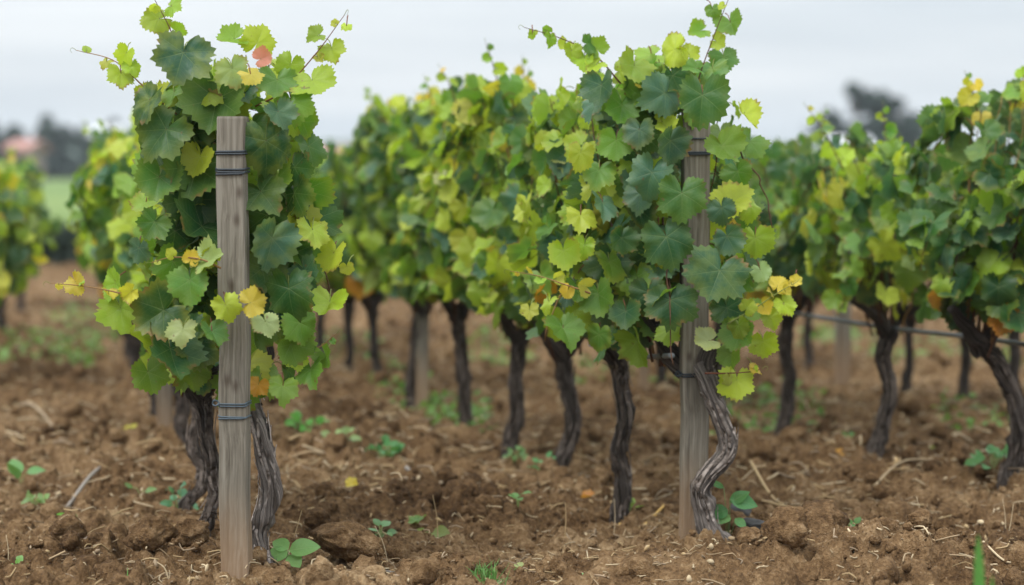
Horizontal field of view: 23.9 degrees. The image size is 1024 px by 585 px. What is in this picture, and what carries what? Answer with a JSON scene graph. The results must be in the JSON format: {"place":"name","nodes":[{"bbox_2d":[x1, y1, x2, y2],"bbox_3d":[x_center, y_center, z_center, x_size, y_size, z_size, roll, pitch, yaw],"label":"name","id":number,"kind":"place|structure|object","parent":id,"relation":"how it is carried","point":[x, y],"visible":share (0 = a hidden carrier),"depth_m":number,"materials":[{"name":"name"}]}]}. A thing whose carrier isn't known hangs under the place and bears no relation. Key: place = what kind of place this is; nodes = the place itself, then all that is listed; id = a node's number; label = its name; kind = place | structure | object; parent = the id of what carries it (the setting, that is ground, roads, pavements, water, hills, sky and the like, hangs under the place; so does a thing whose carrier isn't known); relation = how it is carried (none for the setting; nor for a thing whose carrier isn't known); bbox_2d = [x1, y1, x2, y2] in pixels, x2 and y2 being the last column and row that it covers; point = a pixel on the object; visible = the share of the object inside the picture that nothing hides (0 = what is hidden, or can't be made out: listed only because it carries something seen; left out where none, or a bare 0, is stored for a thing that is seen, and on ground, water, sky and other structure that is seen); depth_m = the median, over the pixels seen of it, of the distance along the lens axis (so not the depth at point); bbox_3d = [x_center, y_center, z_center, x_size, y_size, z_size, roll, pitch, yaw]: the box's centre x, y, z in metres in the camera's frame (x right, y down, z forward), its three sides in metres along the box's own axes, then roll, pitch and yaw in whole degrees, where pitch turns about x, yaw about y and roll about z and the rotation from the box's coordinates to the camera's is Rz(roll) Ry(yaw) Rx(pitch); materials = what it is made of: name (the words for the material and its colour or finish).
{"place":"outdoors","nodes":[
{"label":"outdoors","id":0,"kind":"place"},
{"bbox_2d":[0,141,1016,166],"bbox_3d":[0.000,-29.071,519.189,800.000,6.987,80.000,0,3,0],"label":"hills","id":1,"kind":"structure","parent":0,"point":[344,143],"depth_m":496.23,"materials":[{"name":"grey"}]},
{"bbox_2d":[0,178,1023,584],"bbox_3d":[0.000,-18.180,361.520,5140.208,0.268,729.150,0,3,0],"label":"ground","id":2,"kind":"structure","parent":0,"point":[798,566],"depth_m":8.46,"materials":[{"name":"soil"}]},
{"bbox_2d":[0,123,29,160],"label":"tree","id":3,"kind":"object","parent":2,"relation":"on","point":[14,132],"visible":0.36,"depth_m":168.84,"materials":[{"name":"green plant"}]},
{"bbox_2d":[11,555,22,564],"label":"weed","id":4,"kind":"object","parent":2,"relation":"on","point":[19,559],"visible":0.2,"depth_m":6.37,"materials":[{"name":"green plant"}]},
{"bbox_2d":[0,157,45,311],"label":"grapevine","id":5,"kind":"object","parent":2,"relation":"on","point":[38,177],"visible":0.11,"depth_m":18.68,"materials":[{"name":"green plant"}]},
{"bbox_2d":[0,167,47,304],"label":"grapevine","id":6,"kind":"object","parent":2,"relation":"on","point":[18,223],"visible":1,"depth_m":11.83,"materials":[{"name":"green plant"}]},
{"bbox_2d":[7,459,45,483],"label":"weed","id":7,"kind":"object","parent":2,"relation":"on","point":[15,467],"visible":1,"depth_m":8.34,"materials":[{"name":"green plant"}]},
{"bbox_2d":[2,140,50,181],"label":"house","id":8,"kind":"structure","parent":2,"relation":"on","point":[29,149],"depth_m":141.59,"materials":[{"name":"ceramic"}]},
{"bbox_2d":[7,403,52,425],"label":"twig","id":9,"kind":"object","parent":2,"relation":"on","point":[42,413],"visible":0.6,"depth_m":10.25,"materials":[{"name":"wood"}]},
{"bbox_2d":[0,143,62,334],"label":"grapevine","id":10,"kind":"object","parent":2,"relation":"on","point":[35,202],"visible":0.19,"depth_m":14.87,"materials":[{"name":"green plant"}]},
{"bbox_2d":[21,490,49,504],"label":"weed","id":11,"kind":"object","parent":2,"relation":"on","point":[31,497],"visible":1,"depth_m":7.77,"materials":[{"name":"green plant"}]},
{"bbox_2d":[26,113,73,178],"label":"tree","id":12,"kind":"object","parent":2,"relation":"on","point":[47,132],"visible":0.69,"depth_m":168.63,"materials":[{"name":"grey plant"}]},
{"bbox_2d":[35,220,83,265],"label":"hedge","id":13,"kind":"object","parent":2,"relation":"on","point":[63,252],"visible":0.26,"depth_m":25.70,"materials":[{"name":"green plant"}]},
{"bbox_2d":[48,515,87,540],"bbox_3d":[-1.256,0.669,6.827,0.111,0.078,0.083,0,3,0],"label":"soil clod","id":14,"kind":"object","parent":2,"relation":"on","point":[58,529],"visible":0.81,"depth_m":6.80,"materials":[{"name":"soil"}]},
{"bbox_2d":[60,126,92,178],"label":"tree","id":15,"kind":"object","parent":2,"relation":"on","point":[78,138],"visible":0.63,"depth_m":168.97,"materials":[{"name":"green plant"}]},
{"bbox_2d":[65,466,100,506],"bbox_3d":[-1.430,0.650,8.410,0.015,0.094,0.935,0,3,5],"label":"stick","id":16,"kind":"object","parent":2,"relation":"on","point":[78,491],"visible":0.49,"depth_m":8.16,"materials":[{"name":"wood"}]},
{"bbox_2d":[75,161,119,334],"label":"grapevine","id":17,"kind":"object","parent":2,"relation":"on","point":[80,242],"depth_m":15.63,"materials":[{"name":"green plant"}]},
{"bbox_2d":[79,118,133,358],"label":"grapevine","id":18,"kind":"object","parent":2,"relation":"on","point":[126,344],"visible":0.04,"depth_m":13.49,"materials":[{"name":"green plant"}]},
{"bbox_2d":[85,126,129,140],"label":"shed","id":19,"kind":"structure","parent":2,"relation":"on","point":[125,128],"depth_m":121.67,"materials":[{"name":"white glass"}]},
{"bbox_2d":[77,125,139,368],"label":"grapevine","id":20,"kind":"object","parent":2,"relation":"on","point":[86,257],"visible":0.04,"depth_m":11.66,"materials":[{"name":"green plant"}]},
{"bbox_2d":[65,108,156,416],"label":"grapevine","id":21,"kind":"object","parent":2,"relation":"on","point":[101,200],"visible":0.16,"depth_m":10.09,"materials":[{"name":"green plant"}]},
{"bbox_2d":[106,118,120,125],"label":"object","id":22,"kind":"object","parent":2,"relation":"on","point":[115,122],"visible":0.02,"depth_m":169.42,"materials":[{"name":"white"}]},
{"bbox_2d":[125,424,136,428],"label":"fallen leaf","id":23,"kind":"object","parent":2,"relation":"on","point":[131,426],"visible":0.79,"depth_m":9.70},
{"bbox_2d":[124,482,156,493],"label":"weed","id":24,"kind":"object","parent":2,"relation":"on","point":[148,489],"visible":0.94,"depth_m":8.04,"materials":[{"name":"green plant"}]},
{"bbox_2d":[122,516,177,551],"bbox_3d":[-0.977,0.655,6.564,0.125,0.101,0.132,2,4,37],"label":"soil clod","id":25,"kind":"object","parent":2,"relation":"on","point":[152,533],"visible":1,"depth_m":6.53,"materials":[{"name":"soil"}]},
{"bbox_2d":[111,133,190,443],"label":"grapevine","id":26,"kind":"object","parent":2,"relation":"on","point":[125,184],"visible":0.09,"depth_m":8.92,"materials":[{"name":"green plant"}]},
{"bbox_2d":[156,383,172,427],"bbox_3d":[-1.351,0.415,9.402,0.063,0.500,0.048,0,3,-5],"label":"wooden post","id":27,"kind":"object","parent":2,"relation":"on","point":[164,408],"visible":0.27,"depth_m":9.38,"materials":[{"name":"brown wood"}]},
{"bbox_2d":[131,149,218,536],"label":"grapevine","id":28,"kind":"object","parent":2,"relation":"on","point":[205,408],"visible":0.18,"depth_m":7.06,"materials":[{"name":"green plant"}]},
{"bbox_2d":[159,481,198,509],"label":"weed","id":29,"kind":"object","parent":2,"relation":"on","point":[182,492],"visible":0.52,"depth_m":7.76,"materials":[{"name":"green plant"}]},
{"bbox_2d":[173,518,209,546],"bbox_3d":[-0.892,0.666,6.689,0.115,0.086,0.093,0,3,0],"label":"soil clod","id":30,"kind":"object","parent":2,"relation":"on","point":[191,532],"visible":0.86,"depth_m":6.67,"materials":[{"name":"soil"}]},
{"bbox_2d":[139,113,251,510],"bbox_3d":[-0.972,0.066,7.656,0.427,1.323,0.763,0,3,0],"label":"grapevine","id":31,"kind":"object","parent":2,"relation":"on","point":[188,499],"visible":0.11,"depth_m":7.65,"materials":[{"name":"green plant"}]},
{"bbox_2d":[43,0,354,562],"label":"grapevine","id":32,"kind":"object","parent":2,"relation":"on","point":[178,310],"visible":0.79,"depth_m":6.31,"materials":[{"name":"green plant"}]},
{"bbox_2d":[212,116,252,579],"bbox_3d":[-0.727,0.193,6.273,0.093,1.296,0.074,0,3,6],"label":"wooden post","id":33,"kind":"object","parent":2,"relation":"on","point":[233,401],"visible":0.98,"depth_m":6.25,"materials":[{"name":"brown wood"}]},
{"bbox_2d":[270,538,319,567],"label":"seedling","id":34,"kind":"object","parent":2,"relation":"on","point":[298,550],"visible":0.85,"depth_m":6.47,"materials":[{"name":"green plant"}]},
{"bbox_2d":[277,169,333,353],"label":"grapevine","id":35,"kind":"object","parent":2,"relation":"on","point":[320,332],"visible":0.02,"depth_m":13.81,"materials":[{"name":"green plant"}]},
{"bbox_2d":[284,410,328,432],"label":"weed","id":36,"kind":"object","parent":2,"relation":"on","point":[296,415],"visible":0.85,"depth_m":9.05,"materials":[{"name":"green plant"}]},
{"bbox_2d":[288,434,347,440],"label":"straw stem","id":37,"kind":"object","parent":2,"relation":"on","point":[294,437],"visible":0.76,"depth_m":8.92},
{"bbox_2d":[309,145,356,371],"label":"grapevine","id":38,"kind":"object","parent":2,"relation":"on","point":[348,308],"visible":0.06,"depth_m":12.66,"materials":[{"name":"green plant"}]},
{"bbox_2d":[323,147,344,153],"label":"house","id":39,"kind":"structure","parent":2,"relation":"on","point":[337,148],"depth_m":152.03,"materials":[{"name":"ceramic"}]},
{"bbox_2d":[321,426,360,441],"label":"weed","id":40,"kind":"object","parent":2,"relation":"on","point":[344,430],"visible":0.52,"depth_m":8.88,"materials":[{"name":"green plant"}]},
{"bbox_2d":[309,520,381,562],"bbox_3d":[-0.461,0.680,6.568,0.158,0.123,0.199,-1,3,-26],"label":"soil clod","id":41,"kind":"object","parent":2,"relation":"on","point":[348,541],"visible":0.95,"depth_m":6.52,"materials":[{"name":"soil"}]},
{"bbox_2d":[345,477,357,486],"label":"fallen leaf","id":42,"kind":"object","parent":2,"relation":"on","point":[350,481],"visible":0.89,"depth_m":7.97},
{"bbox_2d":[317,109,410,374],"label":"grapevine","id":43,"kind":"object","parent":2,"relation":"on","point":[374,298],"visible":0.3,"depth_m":11.71,"materials":[{"name":"green plant"}]},
{"bbox_2d":[375,526,386,558],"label":"dry stalk","id":44,"kind":"object","parent":2,"relation":"on","point":[382,542],"visible":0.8,"depth_m":6.83,"materials":[{"name":"plant"}]},
{"bbox_2d":[369,519,396,537],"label":"weed","id":45,"kind":"object","parent":2,"relation":"on","point":[378,522],"visible":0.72,"depth_m":7.17,"materials":[{"name":"green plant"}]},
{"bbox_2d":[362,434,404,457],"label":"weed","id":46,"kind":"object","parent":2,"relation":"on","point":[397,446],"visible":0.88,"depth_m":8.83,"materials":[{"name":"green plant"}]},
{"bbox_2d":[341,88,460,409],"bbox_3d":[-0.426,-0.202,11.018,0.631,1.479,0.683,-1,3,-25],"label":"grapevine","id":47,"kind":"object","parent":2,"relation":"on","point":[374,158],"visible":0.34,"depth_m":10.96,"materials":[{"name":"green plant"}]},
{"bbox_2d":[408,515,425,523],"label":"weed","id":48,"kind":"object","parent":2,"relation":"on","point":[415,518],"visible":1,"depth_m":7.42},
{"bbox_2d":[415,305,428,408],"bbox_3d":[-0.414,0.324,11.046,0.064,0.537,0.047,-1,3,-10],"label":"wooden post","id":49,"kind":"object","parent":2,"relation":"on","point":[422,370],"visible":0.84,"depth_m":11.02,"materials":[{"name":"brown wood"}]},
{"bbox_2d":[416,525,449,537],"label":"weed","id":50,"kind":"object","parent":2,"relation":"on","point":[443,530],"visible":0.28,"depth_m":7.30,"materials":[{"name":"green plant"}]},
{"bbox_2d":[433,497,437,537],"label":"dry stalk","id":51,"kind":"object","parent":2,"relation":"on","point":[436,518],"visible":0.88,"depth_m":7.19,"materials":[{"name":"plant"}]},
{"bbox_2d":[387,74,491,425],"bbox_3d":[-0.208,-0.142,9.947,0.655,1.499,0.672,-2,4,-36],"label":"grapevine","id":52,"kind":"object","parent":2,"relation":"on","point":[409,164],"visible":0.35,"depth_m":9.88,"materials":[{"name":"green plant"}]},
{"bbox_2d":[397,55,546,459],"bbox_3d":[-0.009,-0.129,9.196,0.664,1.556,0.769,-2,4,-35],"label":"grapevine","id":53,"kind":"object","parent":2,"relation":"on","point":[444,231],"visible":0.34,"depth_m":9.16,"materials":[{"name":"green plant"}]},
{"bbox_2d":[466,564,510,584],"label":"grass tuft","id":54,"kind":"object","parent":2,"relation":"on","point":[498,580],"visible":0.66,"depth_m":6.28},
{"bbox_2d":[475,494,505,508],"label":"soil clod","id":55,"kind":"object","parent":2,"relation":"on","point":[485,500],"visible":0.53,"depth_m":7.50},
{"bbox_2d":[471,560,515,580],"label":"grass tuft","id":56,"kind":"object","parent":2,"relation":"on","point":[488,575],"visible":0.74,"depth_m":6.36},
{"bbox_2d":[0,296,1023,584],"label":"soil clods","id":57,"kind":"object","parent":2,"relation":"on","point":[882,570],"visible":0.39,"depth_m":8.18,"materials":[{"name":"soil"}]},
{"bbox_2d":[0,306,1023,584],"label":"straw litter","id":58,"kind":"object","parent":2,"relation":"on","point":[648,460],"visible":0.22,"depth_m":8.63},
{"bbox_2d":[0,291,1023,433],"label":"ground weeds","id":59,"kind":"object","parent":2,"relation":"on","point":[435,396],"visible":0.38,"depth_m":12.90,"materials":[{"name":"green plant"}]},
{"bbox_2d":[502,446,528,463],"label":"weed","id":60,"kind":"object","parent":2,"relation":"on","point":[521,452],"visible":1,"depth_m":8.87,"materials":[{"name":"green plant"}]},
{"bbox_2d":[514,562,523,566],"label":"fallen leaf","id":61,"kind":"object","parent":2,"relation":"on","point":[521,564],"visible":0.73,"depth_m":6.54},
{"bbox_2d":[508,491,531,506],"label":"weed","id":62,"kind":"object","parent":2,"relation":"on","point":[515,496],"visible":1,"depth_m":7.54,"materials":[{"name":"green plant"}]},
{"bbox_2d":[433,38,615,466],"bbox_3d":[0.111,-0.108,8.577,0.788,1.575,0.742,0,3,0],"label":"grapevine","id":63,"kind":"object","parent":2,"relation":"on","point":[482,109],"visible":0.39,"depth_m":8.51,"materials":[{"name":"green plant"}]},
{"bbox_2d":[527,451,567,469],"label":"weed","id":64,"kind":"object","parent":2,"relation":"on","point":[548,454],"visible":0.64,"depth_m":8.62,"materials":[{"name":"green plant"}]},
{"bbox_2d":[581,489,594,497],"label":"fallen leaf","id":65,"kind":"object","parent":2,"relation":"on","point":[588,493],"visible":1,"depth_m":8.05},
{"bbox_2d":[505,71,680,522],"bbox_3d":[0.276,0.011,7.695,0.604,1.466,0.922,0,3,0],"label":"grapevine","id":66,"kind":"object","parent":2,"relation":"on","point":[553,119],"visible":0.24,"depth_m":7.63,"materials":[{"name":"green plant"}]},
{"bbox_2d":[629,498,639,511],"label":"weed","id":67,"kind":"object","parent":2,"relation":"on","point":[633,502],"visible":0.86,"depth_m":7.76,"materials":[{"name":"green plant"}]},
{"bbox_2d":[619,504,664,527],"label":"straw stem","id":68,"kind":"object","parent":2,"relation":"on","point":[660,509],"visible":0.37,"depth_m":7.69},
{"bbox_2d":[639,347,648,392],"bbox_3d":[0.634,0.309,11.651,0.048,0.501,0.035,0,3,-5],"label":"wooden post","id":69,"kind":"object","parent":2,"relation":"on","point":[644,377],"visible":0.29,"depth_m":11.64,"materials":[{"name":"brown wood"}]},
{"bbox_2d":[615,530,674,550],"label":"straw stem","id":70,"kind":"object","parent":2,"relation":"on","point":[636,545],"visible":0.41,"depth_m":7.05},
{"bbox_2d":[504,0,802,540],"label":"grapevine","id":71,"kind":"object","parent":2,"relation":"on","point":[639,211],"visible":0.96,"depth_m":6.95,"materials":[{"name":"green plant"}]},
{"bbox_2d":[654,343,665,385],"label":"grapevine","id":72,"kind":"object","parent":2,"relation":"on","point":[661,372],"visible":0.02,"depth_m":11.64,"materials":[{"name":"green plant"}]},
{"bbox_2d":[675,109,710,539],"bbox_3d":[0.525,0.107,7.056,0.104,1.393,0.079,0,3,0],"label":"wooden post","id":73,"kind":"object","parent":2,"relation":"on","point":[694,434],"visible":0.57,"depth_m":7.03,"materials":[{"name":"brown wood"}]},
{"bbox_2d":[588,344,674,358],"bbox_3d":[0.387,0.183,7.614,0.061,0.082,1.238,0,3,-9],"label":"irrigation hose","id":74,"kind":"object","parent":73,"relation":"attached to","point":[664,356],"visible":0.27,"depth_m":7.10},
{"bbox_2d":[714,481,757,533],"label":"weed","id":75,"kind":"object","parent":2,"relation":"on","point":[741,499],"visible":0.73,"depth_m":7.05,"materials":[{"name":"green plant"}]},
{"bbox_2d":[730,504,751,515],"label":"stone","id":76,"kind":"object","parent":2,"relation":"on","point":[746,512],"visible":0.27,"depth_m":7.45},
{"bbox_2d":[735,526,761,544],"bbox_3d":[0.670,0.682,6.762,0.096,0.054,0.086,0,3,0],"label":"soil clod","id":77,"kind":"object","parent":2,"relation":"on","point":[748,535],"visible":0.74,"depth_m":6.74,"materials":[{"name":"soil"}]},
{"bbox_2d":[709,136,792,397],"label":"grapevine","id":78,"kind":"object","parent":2,"relation":"on","point":[759,294],"visible":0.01,"depth_m":10.38,"materials":[{"name":"green plant"}]},
{"bbox_2d":[738,517,764,529],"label":"stone","id":79,"kind":"object","parent":2,"relation":"on","point":[752,522],"visible":0.59,"depth_m":7.11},
{"bbox_2d":[755,511,772,520],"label":"soil clod","id":80,"kind":"object","parent":2,"relation":"on","point":[763,516],"visible":0.33,"depth_m":7.18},
{"bbox_2d":[749,460,784,504],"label":"straw stem","id":81,"kind":"object","parent":2,"relation":"on","point":[761,479],"visible":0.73,"depth_m":8.19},
{"bbox_2d":[761,499,785,505],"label":"straw stem","id":82,"kind":"object","parent":2,"relation":"on","point":[770,502],"visible":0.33,"depth_m":7.90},
{"bbox_2d":[760,505,808,548],"bbox_3d":[0.718,0.616,6.349,0.126,0.114,0.111,0,3,0],"label":"soil clod","id":83,"kind":"object","parent":2,"relation":"on","point":[785,525],"visible":1,"depth_m":6.33,"materials":[{"name":"soil"}]},
{"bbox_2d":[710,103,873,435],"bbox_3d":[1.149,-0.079,9.875,0.845,1.389,1.289,-2,4,-32],"label":"grapevine","id":84,"kind":"object","parent":2,"relation":"on","point":[785,259],"visible":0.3,"depth_m":9.78,"materials":[{"name":"green plant"}]},
{"bbox_2d":[799,123,816,153],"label":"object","id":85,"kind":"object","parent":2,"relation":"on","point":[806,130],"visible":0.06,"depth_m":154.55,"materials":[{"name":"white"}]},
{"bbox_2d":[802,296,820,370],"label":"grapevine","id":86,"kind":"object","parent":2,"relation":"on","point":[806,340],"visible":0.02,"depth_m":13.17,"materials":[{"name":"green plant"}]},
{"bbox_2d":[801,499,849,534],"bbox_3d":[0.851,0.655,6.738,0.195,0.154,0.135,0,3,0],"label":"soil clod","id":87,"kind":"object","parent":2,"relation":"on","point":[826,516],"visible":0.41,"depth_m":6.72,"materials":[{"name":"soil"}]},
{"bbox_2d":[834,301,850,386],"bbox_3d":[1.685,0.279,12.324,0.076,0.590,0.056,-1,3,-10],"label":"wooden post","id":88,"kind":"object","parent":2,"relation":"on","point":[842,375],"visible":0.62,"depth_m":12.30,"materials":[{"name":"brown wood"}]},
{"bbox_2d":[814,137,873,162],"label":"building","id":89,"kind":"structure","parent":2,"relation":"on","point":[842,141],"depth_m":112.27,"materials":[{"name":"white glass"}]},
{"bbox_2d":[841,431,854,436],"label":"weed","id":90,"kind":"object","parent":2,"relation":"on","point":[851,434],"visible":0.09,"depth_m":9.39,"materials":[{"name":"green plant"}]},
{"bbox_2d":[811,81,891,143],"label":"tree","id":91,"kind":"object","parent":2,"relation":"on","point":[867,101],"visible":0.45,"depth_m":149.31,"materials":[{"name":"grey plant"}]},
{"bbox_2d":[848,517,860,526],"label":"weed","id":92,"kind":"object","parent":2,"relation":"on","point":[857,520],"visible":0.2,"depth_m":7.21,"materials":[{"name":"green plant"}]},
{"bbox_2d":[774,101,961,457],"bbox_3d":[1.345,-0.026,8.923,0.709,1.360,1.181,0,3,0],"label":"grapevine","id":93,"kind":"object","parent":2,"relation":"on","point":[865,203],"visible":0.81,"depth_m":8.82,"materials":[{"name":"green plant"}]},
{"bbox_2d":[794,311,1023,346],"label":"irrigation hose","id":94,"kind":"object","parent":93,"relation":"attached to","point":[923,331],"visible":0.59,"depth_m":8.86,"materials":[{"name":"plastic"}]},
{"bbox_2d":[879,516,902,531],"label":"soil clod","id":95,"kind":"object","parent":2,"relation":"on","point":[892,525],"visible":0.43,"depth_m":6.60,"materials":[{"name":"soil"}]},
{"bbox_2d":[854,160,931,391],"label":"grapevine","id":96,"kind":"object","parent":2,"relation":"on","point":[908,370],"visible":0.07,"depth_m":11.63,"materials":[{"name":"brown plant"}]},
{"bbox_2d":[868,96,921,147],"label":"tree","id":97,"kind":"object","parent":2,"relation":"on","point":[908,127],"visible":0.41,"depth_m":149.10,"materials":[{"name":"grey plant"}]},
{"bbox_2d":[872,458,933,486],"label":"straw stem","id":98,"kind":"object","parent":2,"relation":"on","point":[888,471],"visible":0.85,"depth_m":8.41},
{"bbox_2d":[904,508,932,529],"bbox_3d":[1.090,0.612,6.472,0.076,0.066,0.071,0,3,0],"label":"soil clod","id":99,"kind":"object","parent":2,"relation":"on","point":[921,517],"visible":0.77,"depth_m":6.46,"materials":[{"name":"soil"}]},
{"bbox_2d":[894,66,1023,488],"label":"grapevine","id":100,"kind":"object","parent":2,"relation":"on","point":[966,221],"visible":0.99,"depth_m":7.95,"materials":[{"name":"green plant"}]},
{"bbox_2d":[926,159,1023,401],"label":"grapevine","id":101,"kind":"object","parent":2,"relation":"on","point":[964,375],"visible":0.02,"depth_m":11.18,"materials":[{"name":"brown plant"}]},
{"bbox_2d":[974,535,993,584],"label":"grass sprout","id":102,"kind":"object","parent":2,"relation":"on","point":[978,572],"depth_m":4.64,"materials":[{"name":"plant"}]},
{"bbox_2d":[964,443,1007,472],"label":"weed","id":103,"kind":"object","parent":2,"relation":"on","point":[979,457],"visible":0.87,"depth_m":8.31,"materials":[{"name":"green plant"}]},
{"bbox_2d":[954,167,1020,382],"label":"grapevine","id":104,"kind":"object","parent":2,"relation":"on","point":[1015,358],"visible":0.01,"depth_m":10.48,"materials":[{"name":"brown plant"}]},
{"bbox_2d":[982,541,1010,562],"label":"straw stem","id":105,"kind":"object","parent":2,"relation":"on","point":[996,554],"visible":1,"depth_m":6.38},
{"bbox_2d":[1002,499,1013,530],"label":"dry stalk","id":106,"kind":"object","parent":2,"relation":"on","point":[1005,516],"visible":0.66,"depth_m":7.19,"materials":[{"name":"plant"}]},
{"bbox_2d":[0,0,1023,143],"label":"sky","id":107,"kind":"structure","parent":0,"point":[792,54],"materials":[{"name":"white"}]}
]}

